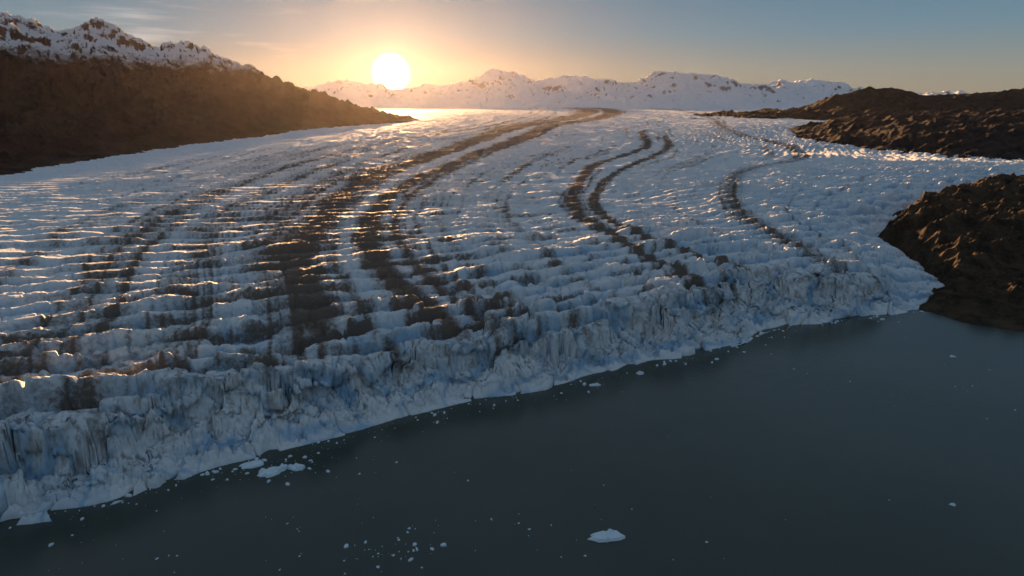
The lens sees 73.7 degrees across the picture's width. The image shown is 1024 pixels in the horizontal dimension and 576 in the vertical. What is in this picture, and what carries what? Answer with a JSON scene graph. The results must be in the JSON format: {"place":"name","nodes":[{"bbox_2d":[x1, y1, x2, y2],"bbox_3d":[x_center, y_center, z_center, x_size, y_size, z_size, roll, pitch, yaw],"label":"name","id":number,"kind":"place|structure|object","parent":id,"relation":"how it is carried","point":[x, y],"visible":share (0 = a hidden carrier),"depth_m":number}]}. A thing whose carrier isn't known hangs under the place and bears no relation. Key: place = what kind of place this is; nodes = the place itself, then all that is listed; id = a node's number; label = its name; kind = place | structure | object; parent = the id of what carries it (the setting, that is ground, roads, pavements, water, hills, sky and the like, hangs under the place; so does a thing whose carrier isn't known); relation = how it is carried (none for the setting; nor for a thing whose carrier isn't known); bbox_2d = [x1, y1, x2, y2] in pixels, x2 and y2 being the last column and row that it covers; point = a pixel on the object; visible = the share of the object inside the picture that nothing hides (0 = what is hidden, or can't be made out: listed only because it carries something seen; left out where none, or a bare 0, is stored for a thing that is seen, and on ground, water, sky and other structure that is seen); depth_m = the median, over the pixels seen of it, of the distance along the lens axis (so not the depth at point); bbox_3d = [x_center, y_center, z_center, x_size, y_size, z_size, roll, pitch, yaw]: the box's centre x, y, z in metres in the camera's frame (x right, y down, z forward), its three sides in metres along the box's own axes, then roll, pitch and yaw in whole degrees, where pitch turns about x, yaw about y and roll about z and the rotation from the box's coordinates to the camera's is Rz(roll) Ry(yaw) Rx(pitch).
{"place":"outdoors","nodes":[
{"label":"outdoors","id":0,"kind":"place"},
{"bbox_2d":[0,11,418,175],"bbox_3d":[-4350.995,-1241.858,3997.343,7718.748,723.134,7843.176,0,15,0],"label":"snowy mountain","id":1,"kind":"structure","parent":0,"point":[92,88],"depth_m":2845.92},
{"bbox_2d":[0,108,1023,524],"bbox_3d":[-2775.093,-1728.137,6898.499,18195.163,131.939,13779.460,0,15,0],"label":"glacier","id":2,"kind":"object","parent":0,"point":[184,312],"visible":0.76,"depth_m":662.21},
{"bbox_2d":[0,309,1023,575],"bbox_3d":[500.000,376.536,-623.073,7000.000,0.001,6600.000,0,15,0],"label":"lake water","id":3,"kind":"structure","parent":0,"point":[760,457],"depth_m":369.43},
{"bbox_2d":[239,459,263,468],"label":"ice floe","id":4,"kind":"object","parent":3,"relation":"on","point":[253,464],"visible":1,"depth_m":388.43},
{"bbox_2d":[257,463,287,477],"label":"ice floe","id":5,"kind":"object","parent":3,"relation":"on","point":[270,471],"visible":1,"depth_m":380.64},
{"bbox_2d":[288,463,304,470],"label":"ice floe","id":6,"kind":"object","parent":3,"relation":"on","point":[296,467],"visible":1,"depth_m":385.63},
{"bbox_2d":[9,311,1015,574],"bbox_3d":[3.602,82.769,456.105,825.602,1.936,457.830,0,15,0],"label":"brash ice","id":7,"kind":"structure","parent":3,"relation":"on","point":[397,461],"depth_m":381.29},
{"bbox_2d":[587,529,624,542],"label":"ice floe","id":8,"kind":"object","parent":3,"relation":"on","point":[608,535],"visible":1,"depth_m":323.73},
{"bbox_2d":[0,0,1023,93],"label":"sky","id":9,"kind":"structure","parent":0,"point":[919,46]},
{"bbox_2d":[302,68,971,107],"bbox_3d":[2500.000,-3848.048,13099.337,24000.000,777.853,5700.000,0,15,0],"label":"snowy mountain range","id":10,"kind":"structure","parent":0,"point":[494,88],"depth_m":12513.19},
{"bbox_2d":[693,86,1023,159],"bbox_3d":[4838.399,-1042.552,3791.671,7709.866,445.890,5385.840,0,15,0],"label":"rocky hill","id":11,"kind":"structure","parent":0,"point":[986,124],"depth_m":2665.83},
{"bbox_2d":[878,172,1023,331],"bbox_3d":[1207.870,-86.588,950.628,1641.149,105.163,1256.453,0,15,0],"label":"rocky outcrop","id":12,"kind":"object","parent":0,"point":[963,243],"visible":0.85,"depth_m":818.28}
]}

